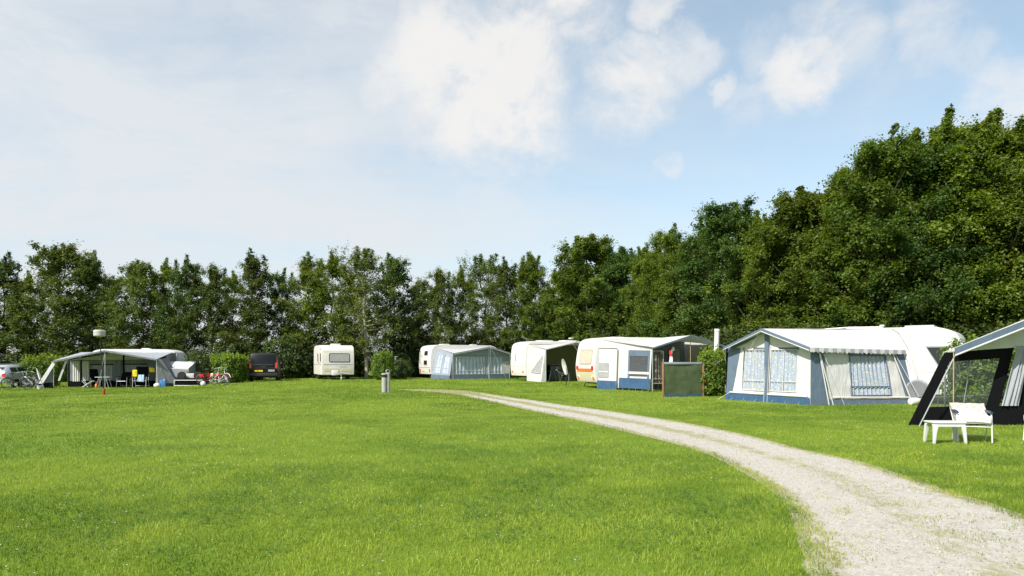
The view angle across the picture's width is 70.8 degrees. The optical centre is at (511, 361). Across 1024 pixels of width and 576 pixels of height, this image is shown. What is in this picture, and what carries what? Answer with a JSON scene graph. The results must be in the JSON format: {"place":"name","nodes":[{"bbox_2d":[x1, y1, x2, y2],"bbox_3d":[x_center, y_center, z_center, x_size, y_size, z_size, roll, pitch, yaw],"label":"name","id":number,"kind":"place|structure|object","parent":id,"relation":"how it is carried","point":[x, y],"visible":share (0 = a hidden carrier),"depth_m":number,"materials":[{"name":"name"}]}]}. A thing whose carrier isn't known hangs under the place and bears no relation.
{"place":"outdoors","nodes":[
{"label":"outdoors","id":0,"kind":"place"},
{"bbox_2d":[0,366,1023,575],"bbox_3d":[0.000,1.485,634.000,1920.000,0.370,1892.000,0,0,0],"label":"ground","id":1,"kind":"structure","parent":0,"point":[416,485],"depth_m":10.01,"materials":[{"name":"green plant"}]},
{"bbox_2d":[1,371,33,389],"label":"bicycle","id":2,"kind":"object","parent":1,"relation":"on","point":[14,382],"visible":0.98,"depth_m":41.71,"materials":[{"name":"metal"}]},
{"bbox_2d":[0,364,38,386],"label":"car","id":3,"kind":"object","parent":1,"relation":"on","point":[6,370],"visible":0.46,"depth_m":45.69,"materials":[{"name":"silver metal"}]},
{"bbox_2d":[2,351,43,369],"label":"shrub","id":4,"kind":"object","parent":1,"relation":"on","point":[9,359],"visible":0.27,"depth_m":59.17,"materials":[{"name":"green plant"}]},
{"bbox_2d":[0,250,47,364],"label":"tree","id":5,"kind":"object","parent":1,"relation":"on","point":[9,267],"visible":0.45,"depth_m":61.80,"materials":[{"name":"green plant"}]},
{"bbox_2d":[1,270,68,355],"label":"tree","id":6,"kind":"object","parent":1,"relation":"on","point":[37,291],"visible":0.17,"depth_m":64.84,"materials":[{"name":"green plant"}]},
{"bbox_2d":[19,352,65,386],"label":"bush","id":7,"kind":"object","parent":1,"relation":"on","point":[43,361],"visible":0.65,"depth_m":47.10,"materials":[{"name":"green plant"}]},
{"bbox_2d":[0,239,113,371],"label":"tree","id":8,"kind":"object","parent":1,"relation":"on","point":[58,259],"visible":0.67,"depth_m":59.68,"materials":[{"name":"green plant"}]},
{"bbox_2d":[48,345,91,381],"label":"shrub","id":9,"kind":"object","parent":1,"relation":"on","point":[66,373],"visible":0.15,"depth_m":59.19,"materials":[{"name":"green plant"}]},
{"bbox_2d":[46,250,125,368],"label":"tree","id":10,"kind":"object","parent":1,"relation":"on","point":[89,302],"visible":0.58,"depth_m":60.39,"materials":[{"name":"green plant"}]},
{"bbox_2d":[89,369,100,385],"bbox_3d":[-26.856,1.055,46.312,0.568,1.168,0.879,0,0,-38],"label":"camping chair","id":11,"kind":"object","parent":1,"relation":"on","point":[94,375],"visible":0.9,"depth_m":46.47,"materials":[{"name":"fabric"}]},
{"bbox_2d":[93,330,105,394],"bbox_3d":[-18.320,0.031,31.985,0.501,2.892,0.488,0,0,0],"label":"lamp post","id":12,"kind":"object","parent":1,"relation":"on","point":[99,333],"visible":1,"depth_m":31.94,"materials":[{"name":"metal"}]},
{"bbox_2d":[76,274,133,346],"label":"tree","id":13,"kind":"object","parent":1,"relation":"on","point":[110,279],"visible":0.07,"depth_m":65.53,"materials":[{"name":"green plant"}]},
{"bbox_2d":[39,350,181,387],"bbox_3d":[-25.708,0.463,47.359,8.007,2.374,4.711,0,0,-10],"label":"awning","id":14,"kind":"object","parent":1,"relation":"on","point":[115,364],"visible":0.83,"depth_m":47.22,"materials":[{"name":"grey fabric"}]},
{"bbox_2d":[90,364,112,379],"bbox_3d":[-26.954,0.693,47.319,1.392,1.089,0.097,0,0,-10],"label":"window","id":15,"kind":"structure","parent":14,"relation":"in","point":[107,368],"depth_m":47.35,"materials":[{"name":"grey glass"}]},
{"bbox_2d":[124,364,146,379],"bbox_3d":[-24.951,0.683,47.664,1.508,1.100,0.098,0,0,-10],"label":"window","id":16,"kind":"structure","parent":14,"relation":"in","point":[127,367],"depth_m":47.63,"materials":[{"name":"grey glass"}]},
{"bbox_2d":[116,372,131,386],"bbox_3d":[-25.045,1.154,46.538,0.668,0.970,0.879,0,0,-4],"label":"camping chair","id":17,"kind":"object","parent":1,"relation":"on","point":[126,376],"visible":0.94,"depth_m":46.70,"materials":[{"name":"fabric"}]},
{"bbox_2d":[90,348,187,368],"bbox_3d":[-26.194,0.351,50.769,5.900,2.590,2.168,0,0,-10],"label":"caravan","id":18,"kind":"object","parent":1,"relation":"on","point":[180,356],"visible":0.26,"depth_m":49.93,"materials":[{"name":"white paint"}]},
{"bbox_2d":[91,258,189,349],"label":"tree","id":19,"kind":"object","parent":1,"relation":"on","point":[137,279],"visible":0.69,"depth_m":60.09,"materials":[{"name":"green plant"}]},
{"bbox_2d":[132,366,148,386],"bbox_3d":[-23.767,0.976,46.113,0.848,1.325,0.705,0,0,-10],"label":"camping chair","id":20,"kind":"object","parent":1,"relation":"on","point":[144,371],"visible":0.94,"depth_m":46.34,"materials":[{"name":"black fabric"}]},
{"bbox_2d":[127,256,193,347],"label":"tree","id":21,"kind":"object","parent":1,"relation":"on","point":[163,291],"visible":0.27,"depth_m":63.13,"materials":[{"name":"green plant"}]},
{"bbox_2d":[159,361,195,384],"bbox_3d":[-22.191,0.805,47.317,2.030,1.639,3.112,0,0,-7],"label":"trailer tent","id":22,"kind":"object","parent":1,"relation":"on","point":[179,366],"visible":0.46,"depth_m":47.54,"materials":[{"name":"white fabric"}]},
{"bbox_2d":[148,253,221,375],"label":"tree","id":23,"kind":"object","parent":1,"relation":"on","point":[182,283],"visible":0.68,"depth_m":59.32,"materials":[{"name":"green plant"}]},
{"bbox_2d":[174,372,207,385],"bbox_3d":[-20.120,1.079,45.751,2.169,0.900,1.298,0,0,-3],"label":"trailer","id":24,"kind":"object","parent":1,"relation":"on","point":[188,379],"visible":0.8,"depth_m":45.20,"materials":[{"name":"white metal"}]},
{"bbox_2d":[183,352,212,384],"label":"bush","id":25,"kind":"object","parent":1,"relation":"on","point":[205,360],"visible":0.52,"depth_m":49.24,"materials":[{"name":"green plant"}]},
{"bbox_2d":[168,262,253,381],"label":"tree","id":26,"kind":"object","parent":1,"relation":"on","point":[207,299],"visible":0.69,"depth_m":59.11,"materials":[{"name":"green plant"}]},
{"bbox_2d":[196,367,228,385],"bbox_3d":[-17.114,0.864,41.159,1.785,1.064,0.606,0,2,-14],"label":"bicycle","id":27,"kind":"object","parent":1,"relation":"on","point":[208,380],"visible":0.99,"depth_m":41.11,"materials":[{"name":"metal"}]},
{"bbox_2d":[210,352,248,383],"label":"bush","id":28,"kind":"object","parent":1,"relation":"on","point":[231,363],"visible":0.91,"depth_m":47.43,"materials":[{"name":"green plant"}]},
{"bbox_2d":[209,341,255,381],"bbox_3d":[-22.153,-0.012,57.440,3.572,3.422,3.881,0,0,3],"label":"shrub","id":29,"kind":"object","parent":1,"relation":"on","point":[224,348],"visible":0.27,"depth_m":56.84,"materials":[{"name":"green plant"}]},
{"bbox_2d":[203,268,270,347],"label":"tree","id":30,"kind":"object","parent":1,"relation":"on","point":[234,313],"visible":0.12,"depth_m":63.82,"materials":[{"name":"green plant"}]},
{"bbox_2d":[216,247,290,380],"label":"tree","id":31,"kind":"object","parent":1,"relation":"on","point":[254,282],"visible":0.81,"depth_m":58.42,"materials":[{"name":"green plant"}]},
{"bbox_2d":[248,353,283,381],"bbox_3d":[-17.420,0.377,50.947,2.320,1.980,4.910,0,0,-15],"label":"van","id":32,"kind":"object","parent":1,"relation":"on","point":[263,365],"visible":0.99,"depth_m":48.72,"materials":[{"name":"black paint"}]},
{"bbox_2d":[260,267,304,373],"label":"tree","id":33,"kind":"object","parent":1,"relation":"on","point":[275,292],"visible":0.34,"depth_m":61.44,"materials":[{"name":"green plant"}]},
{"bbox_2d":[262,334,314,378],"bbox_3d":[-17.723,-0.374,56.960,3.999,3.684,4.061,0,0,34],"label":"shrub","id":34,"kind":"object","parent":1,"relation":"on","point":[283,343],"visible":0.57,"depth_m":56.11,"materials":[{"name":"green plant"}]},
{"bbox_2d":[280,338,321,377],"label":"shrub","id":35,"kind":"object","parent":1,"relation":"on","point":[310,360],"visible":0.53,"depth_m":56.51,"materials":[{"name":"green plant"}]},
{"bbox_2d":[277,252,345,353],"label":"tree","id":36,"kind":"object","parent":1,"relation":"on","point":[304,278],"visible":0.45,"depth_m":59.42,"materials":[{"name":"green plant"}]},
{"bbox_2d":[285,251,380,376],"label":"tree","id":37,"kind":"object","parent":1,"relation":"on","point":[329,268],"visible":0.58,"depth_m":58.27,"materials":[{"name":"green plant"}]},
{"bbox_2d":[314,344,353,379],"bbox_3d":[-13.156,-0.005,53.370,2.330,2.610,5.513,0,0,-23],"label":"caravan","id":38,"kind":"object","parent":1,"relation":"on","point":[334,360],"visible":1,"depth_m":52.10,"materials":[{"name":"beige paint"}]},
{"bbox_2d":[329,353,349,361],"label":"window","id":39,"kind":"structure","parent":38,"relation":"in","point":[333,357],"depth_m":51.99,"materials":[{"name":"grey plastic"}]},
{"bbox_2d":[332,271,374,369],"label":"tree","id":40,"kind":"object","parent":1,"relation":"on","point":[353,315],"visible":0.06,"depth_m":64.78,"materials":[{"name":"green plant"}]},
{"bbox_2d":[350,355,369,376],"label":"shrub","id":41,"kind":"object","parent":1,"relation":"on","point":[360,372],"visible":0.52,"depth_m":59.42,"materials":[{"name":"green plant"}]},
{"bbox_2d":[309,243,417,377],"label":"tree","id":42,"kind":"object","parent":1,"relation":"on","point":[364,264],"visible":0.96,"depth_m":56.49,"materials":[{"name":"green plant"}]},
{"bbox_2d":[371,349,394,379],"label":"bush","id":43,"kind":"object","parent":1,"relation":"on","point":[382,367],"visible":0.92,"depth_m":50.56,"materials":[{"name":"green plant"}]},
{"bbox_2d":[381,369,389,392],"bbox_3d":[-5.875,0.889,33.531,0.410,1.090,0.247,0,0,-33],"label":"tap post","id":44,"kind":"object","parent":1,"relation":"on","point":[385,382],"visible":0.96,"depth_m":33.46,"materials":[{"name":"grey concrete"}]},
{"bbox_2d":[357,252,433,373],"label":"tree","id":45,"kind":"object","parent":1,"relation":"on","point":[398,272],"visible":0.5,"depth_m":60.16,"materials":[{"name":"green plant"}]},
{"bbox_2d":[386,357,414,378],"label":"bush","id":46,"kind":"object","parent":1,"relation":"on","point":[399,364],"visible":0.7,"depth_m":53.32,"materials":[{"name":"green plant"}]},
{"bbox_2d":[377,335,424,377],"bbox_3d":[-8.780,-0.477,59.084,4.192,3.696,3.858,0,0,6],"label":"shrub","id":47,"kind":"object","parent":1,"relation":"on","point":[398,352],"visible":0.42,"depth_m":58.03,"materials":[{"name":"green plant"}]},
{"bbox_2d":[393,279,442,350],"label":"tree","id":48,"kind":"object","parent":1,"relation":"on","point":[416,286],"visible":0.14,"depth_m":63.53,"materials":[{"name":"green plant"}]},
{"bbox_2d":[397,336,439,376],"bbox_3d":[-7.572,-0.397,60.084,3.760,3.542,4.084,0,0,22],"label":"shrub","id":49,"kind":"object","parent":1,"relation":"on","point":[416,358],"visible":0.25,"depth_m":58.98,"materials":[{"name":"green plant"}]},
{"bbox_2d":[399,264,482,363],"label":"tree","id":50,"kind":"object","parent":1,"relation":"on","point":[435,296],"visible":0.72,"depth_m":59.25,"materials":[{"name":"green plant"}]},
{"bbox_2d":[419,344,495,376],"bbox_3d":[-3.673,-0.045,57.979,7.398,2.690,2.150,0,0,-32],"label":"caravan","id":51,"kind":"object","parent":1,"relation":"on","point":[427,355],"visible":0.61,"depth_m":56.06,"materials":[{"name":"white paint"}]},
{"bbox_2d":[433,263,491,344],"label":"tree","id":52,"kind":"object","parent":1,"relation":"on","point":[461,277],"visible":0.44,"depth_m":61.61,"materials":[{"name":"green plant"}]},
{"bbox_2d":[431,346,510,378],"bbox_3d":[-2.980,0.077,54.872,5.768,2.454,3.810,0,0,-32],"label":"awning","id":53,"kind":"object","parent":1,"relation":"on","point":[468,363],"visible":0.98,"depth_m":54.38,"materials":[{"name":"white fabric"}]},
{"bbox_2d":[456,355,484,373],"bbox_3d":[-3.103,0.242,53.974,2.499,1.399,0.136,0,0,-32],"label":"window","id":54,"kind":"structure","parent":53,"relation":"in","point":[465,364],"depth_m":53.96,"materials":[{"name":"grey fabric"}]},
{"bbox_2d":[487,356,501,373],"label":"window","id":55,"kind":"structure","parent":53,"relation":"in","point":[495,362],"depth_m":55.08,"materials":[{"name":"grey fabric"}]},
{"bbox_2d":[440,253,518,344],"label":"tree","id":56,"kind":"object","parent":1,"relation":"on","point":[484,269],"visible":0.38,"depth_m":63.72,"materials":[{"name":"green plant"}]},
{"bbox_2d":[474,256,534,370],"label":"tree","id":57,"kind":"object","parent":1,"relation":"on","point":[505,275],"visible":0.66,"depth_m":60.49,"materials":[{"name":"green plant"}]},
{"bbox_2d":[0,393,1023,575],"bbox_3d":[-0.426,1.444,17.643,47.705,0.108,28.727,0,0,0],"label":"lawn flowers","id":58,"kind":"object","parent":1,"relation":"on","point":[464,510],"visible":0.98,"depth_m":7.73,"materials":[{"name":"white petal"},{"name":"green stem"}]},
{"bbox_2d":[492,251,559,371],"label":"tree","id":59,"kind":"object","parent":1,"relation":"on","point":[530,272],"visible":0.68,"depth_m":59.43,"materials":[{"name":"green plant"}]},
{"bbox_2d":[511,338,578,380],"bbox_3d":[3.426,-0.202,51.252,6.804,3.040,2.268,0,0,-26],"label":"caravan","id":60,"kind":"object","parent":1,"relation":"on","point":[519,359],"visible":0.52,"depth_m":49.72,"materials":[{"name":"white paint"}]},
{"bbox_2d":[527,342,579,382],"bbox_3d":[3.562,0.005,47.944,5.168,2.634,3.810,0,0,-26],"label":"awning","id":61,"kind":"object","parent":1,"relation":"on","point":[540,357],"visible":0.6,"depth_m":48.82,"materials":[{"name":"white fabric"}]},
{"bbox_2d":[547,365,559,380],"bbox_3d":[2.820,0.750,49.089,0.840,1.095,0.540,0,0,-26],"label":"camping cupboard","id":62,"kind":"object","parent":1,"relation":"on","point":[552,370],"visible":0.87,"depth_m":48.85,"materials":[{"name":"black fabric"}]},
{"bbox_2d":[530,265,582,336],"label":"tree","id":63,"kind":"object","parent":1,"relation":"on","point":[549,320],"visible":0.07,"depth_m":59.16,"materials":[{"name":"green plant"}]},
{"bbox_2d":[530,233,652,341],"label":"tree","id":64,"kind":"object","parent":1,"relation":"on","point":[590,248],"visible":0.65,"depth_m":54.06,"materials":[{"name":"green plant"}]},
{"bbox_2d":[582,242,659,337],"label":"tree","id":65,"kind":"object","parent":1,"relation":"on","point":[615,265],"visible":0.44,"depth_m":53.19,"materials":[{"name":"green plant"}]},
{"bbox_2d":[576,337,677,385],"bbox_3d":[6.900,0.052,39.236,6.610,2.750,2.200,0,0,-21],"label":"caravan","id":66,"kind":"object","parent":1,"relation":"on","point":[587,363],"visible":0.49,"depth_m":37.88,"materials":[{"name":"white paint"}]},
{"bbox_2d":[579,349,592,363],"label":"window","id":67,"kind":"structure","parent":66,"relation":"in","point":[586,355],"depth_m":38.00,"materials":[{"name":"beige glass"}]},
{"bbox_2d":[614,244,661,336],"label":"tree","id":68,"kind":"object","parent":1,"relation":"on","point":[635,263],"visible":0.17,"depth_m":51.57,"materials":[{"name":"green plant"}]},
{"bbox_2d":[615,223,703,337],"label":"tree","id":69,"kind":"object","parent":1,"relation":"on","point":[666,244],"visible":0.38,"depth_m":47.45,"materials":[{"name":"green plant"}]},
{"bbox_2d":[597,335,725,391],"bbox_3d":[7.523,0.062,36.313,5.478,2.731,3.670,0,0,-21],"label":"awning","id":70,"kind":"object","parent":1,"relation":"on","point":[630,364],"visible":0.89,"depth_m":35.99,"materials":[{"name":"white fabric"}]},
{"bbox_2d":[598,347,617,387],"bbox_3d":[4.832,0.348,36.401,0.135,2.154,1.328,0,0,-38],"label":"door panel","id":71,"kind":"structure","parent":70,"relation":"in","point":[607,357],"depth_m":36.40,"materials":[{"name":"white fabric"}]},
{"bbox_2d":[627,350,649,378],"bbox_3d":[6.135,0.164,34.890,0.084,1.474,1.407,0,0,-38],"label":"window","id":72,"kind":"structure","parent":70,"relation":"in","point":[630,352],"depth_m":34.88,"materials":[{"name":"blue plastic"}]},
{"bbox_2d":[630,356,647,363],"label":"window","id":73,"kind":"structure","parent":70,"relation":"in","point":[633,359],"depth_m":37.84,"materials":[{"name":"grey fabric"}]},
{"bbox_2d":[653,351,663,383],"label":"window","id":74,"kind":"structure","parent":70,"relation":"in","point":[658,356],"depth_m":34.42,"materials":[{"name":"fabric"}]},
{"bbox_2d":[662,362,704,396],"bbox_3d":[7.155,0.745,29.953,1.990,1.445,0.112,0,0,-18],"label":"windbreak","id":75,"kind":"object","parent":1,"relation":"on","point":[681,378],"visible":1,"depth_m":29.95,"materials":[{"name":"green fabric"}]},
{"bbox_2d":[647,242,735,341],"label":"tree","id":76,"kind":"object","parent":1,"relation":"on","point":[673,299],"visible":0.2,"depth_m":45.28,"materials":[{"name":"green plant"}]},
{"bbox_2d":[663,222,733,336],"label":"tree","id":77,"kind":"object","parent":1,"relation":"on","point":[695,273],"visible":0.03,"depth_m":49.61,"materials":[{"name":"green plant"}]},
{"bbox_2d":[636,193,783,345],"bbox_3d":[12.681,-3.723,42.960,10.409,12.203,8.140,0,0,-18],"label":"tree","id":78,"kind":"object","parent":1,"relation":"on","point":[725,222],"visible":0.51,"depth_m":42.26,"materials":[{"name":"green plant"}]},
{"bbox_2d":[697,344,726,396],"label":"bush","id":79,"kind":"object","parent":1,"relation":"on","point":[713,373],"visible":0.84,"depth_m":30.22,"materials":[{"name":"green plant"}]},
{"bbox_2d":[683,326,743,370],"bbox_3d":[11.140,-0.273,39.971,3.555,3.447,4.512,0,0,-3],"label":"shrub","id":80,"kind":"object","parent":1,"relation":"on","point":[707,335],"visible":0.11,"depth_m":39.05,"materials":[{"name":"green plant"}]},
{"bbox_2d":[701,324,782,385],"bbox_3d":[12.045,-0.262,36.936,4.657,3.458,3.429,0,0,12],"label":"shrub","id":81,"kind":"object","parent":1,"relation":"on","point":[733,335],"visible":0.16,"depth_m":36.83,"materials":[{"name":"green plant"}]},
{"bbox_2d":[697,213,822,369],"bbox_3d":[14.648,-3.152,39.601,7.366,10.426,7.289,0,0,-44],"label":"tree","id":82,"kind":"object","parent":1,"relation":"on","point":[770,293],"visible":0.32,"depth_m":39.10,"materials":[{"name":"green plant"}]},
{"bbox_2d":[720,185,882,328],"bbox_3d":[16.177,-3.506,39.352,8.270,11.985,9.148,0,0,-1],"label":"tree","id":83,"kind":"object","parent":1,"relation":"on","point":[800,207],"visible":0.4,"depth_m":37.91,"materials":[{"name":"green plant"}]},
{"bbox_2d":[719,328,918,404],"bbox_3d":[10.778,0.142,25.967,6.826,2.723,3.328,0,0,36],"label":"awning","id":84,"kind":"object","parent":1,"relation":"on","point":[826,366],"visible":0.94,"depth_m":25.42,"materials":[{"name":"white fabric"}]},
{"bbox_2d":[741,348,763,390],"bbox_3d":[9.061,0.278,26.947,0.186,1.611,1.160,0,0,-29],"label":"window","id":85,"kind":"structure","parent":84,"relation":"in","point":[753,374],"depth_m":26.94,"materials":[{"name":"white fabric"}]},
{"bbox_2d":[769,347,798,392],"bbox_3d":[9.721,0.287,25.744,0.178,1.601,1.276,0,0,-29],"label":"window","id":86,"kind":"structure","parent":84,"relation":"in","point":[783,361],"depth_m":25.72,"materials":[{"name":"white fabric"}]},
{"bbox_2d":[848,352,891,395],"bbox_3d":[12.528,0.438,25.245,1.651,1.534,0.270,0,0,-11],"label":"window","id":87,"kind":"structure","parent":84,"relation":"in","point":[869,374],"depth_m":25.23,"materials":[{"name":"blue fabric"}]},
{"bbox_2d":[778,165,910,303],"bbox_3d":[19.809,-4.628,41.743,9.573,14.708,10.170,0,0,-39],"label":"tree","id":88,"kind":"object","parent":1,"relation":"on","point":[845,168],"visible":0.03,"depth_m":41.33,"materials":[{"name":"green plant"}]},
{"bbox_2d":[789,173,912,328],"bbox_3d":[17.140,-3.728,37.055,5.388,11.677,5.971,0,0,-23],"label":"tree","id":89,"kind":"object","parent":1,"relation":"on","point":[829,195],"visible":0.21,"depth_m":36.51,"materials":[{"name":"green plant"}]},
{"bbox_2d":[785,122,977,328],"bbox_3d":[17.674,-4.764,35.796,9.452,14.233,9.553,0,0,-21],"label":"tree","id":90,"kind":"object","parent":1,"relation":"on","point":[874,161],"visible":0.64,"depth_m":34.61,"materials":[{"name":"green plant"}]},
{"bbox_2d":[841,127,943,300],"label":"tree","id":91,"kind":"object","parent":1,"relation":"on","point":[916,129],"visible":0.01,"depth_m":40.54,"materials":[{"name":"green plant"}]},
{"bbox_2d":[826,325,974,402],"bbox_3d":[14.117,0.054,26.912,7.554,2.860,2.220,0,0,37],"label":"caravan","id":92,"kind":"object","parent":1,"relation":"on","point":[925,343],"visible":0.2,"depth_m":25.30,"materials":[{"name":"white paint"}]},
{"bbox_2d":[907,379,927,397],"bbox_3d":[14.252,1.026,25.302,0.800,0.816,0.115,0,0,37],"label":"wheel cover","id":93,"kind":"object","parent":92,"relation":"attached to","point":[920,386],"visible":0.63,"depth_m":25.27,"materials":[{"name":"white plastic"}]},
{"bbox_2d":[925,346,948,365],"bbox_3d":[14.783,-0.186,25.044,0.720,0.720,0.030,0,0,37],"label":"window","id":94,"kind":"structure","parent":92,"relation":"in","point":[933,350],"depth_m":25.06,"materials":[{"name":"grey glass"}]},
{"bbox_2d":[839,139,1003,327],"bbox_3d":[20.456,-4.377,36.156,9.823,13.940,7.682,0,0,-42],"label":"tree","id":95,"kind":"object","parent":1,"relation":"on","point":[934,162],"visible":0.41,"depth_m":33.99,"materials":[{"name":"green plant"}]},
{"bbox_2d":[923,420,966,443],"bbox_3d":[7.965,1.298,13.250,0.603,0.405,0.380,0,0,3],"label":"side table","id":96,"kind":"object","parent":1,"relation":"on","point":[952,424],"visible":0.98,"depth_m":13.09,"materials":[{"name":"white plastic"}]},
{"bbox_2d":[881,125,1010,326],"bbox_3d":[24.212,-5.652,40.759,7.662,15.721,9.506,0,0,7],"label":"tree","id":97,"kind":"object","parent":1,"relation":"on","point":[929,135],"depth_m":40.40,"materials":[{"name":"green plant"}]},
{"bbox_2d":[885,103,1023,337],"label":"tree","id":98,"kind":"object","parent":1,"relation":"on","point":[987,137],"visible":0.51,"depth_m":33.84,"materials":[{"name":"green plant"}]},
{"bbox_2d":[921,319,995,381],"bbox_3d":[20.119,-0.195,32.028,4.512,3.447,3.555,0,0,0],"label":"shrub","id":99,"kind":"object","parent":1,"relation":"on","point":[966,331],"visible":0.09,"depth_m":31.56,"materials":[{"name":"green plant"}]},
{"bbox_2d":[908,320,1023,425],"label":"tent","id":100,"kind":"object","parent":1,"relation":"on","point":[1002,343],"visible":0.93,"depth_m":16.98,"materials":[{"name":"black fabric"}]},
{"bbox_2d":[915,111,1023,328],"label":"tree","id":101,"kind":"object","parent":1,"relation":"on","point":[1009,144],"visible":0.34,"depth_m":33.30,"materials":[{"name":"green plant"}]},
{"bbox_2d":[949,403,992,442],"bbox_3d":[8.695,1.149,13.657,0.588,0.691,1.004,0,0,24],"label":"camping chair","id":102,"kind":"object","parent":1,"relation":"on","point":[972,413],"visible":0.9,"depth_m":13.39,"materials":[{"name":"white metal"}]},
{"bbox_2d":[937,332,1016,405],"bbox_3d":[16.035,0.250,23.415,4.065,2.599,1.975,0,0,-6],"label":"bush","id":103,"kind":"object","parent":1,"relation":"on","point":[976,385],"visible":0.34,"depth_m":22.89,"materials":[{"name":"green plant"}]},
{"bbox_2d":[970,319,1022,387],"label":"shrub","id":104,"kind":"object","parent":1,"relation":"on","point":[1002,324],"visible":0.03,"depth_m":31.25,"materials":[{"name":"green plant"}]},
{"bbox_2d":[972,125,1023,327],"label":"tree","id":105,"kind":"object","parent":1,"relation":"on","point":[993,216],"visible":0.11,"depth_m":33.32,"materials":[{"name":"green plant"}]},
{"bbox_2d":[0,0,1023,361],"label":"sky","id":106,"kind":"structure","parent":0,"point":[428,133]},
{"bbox_2d":[399,389,1023,575],"bbox_3d":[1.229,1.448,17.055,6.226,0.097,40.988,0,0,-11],"label":"path","id":107,"kind":"structure","parent":0,"point":[926,561],"depth_m":7.18,"materials":[{"name":"beige gravel"}]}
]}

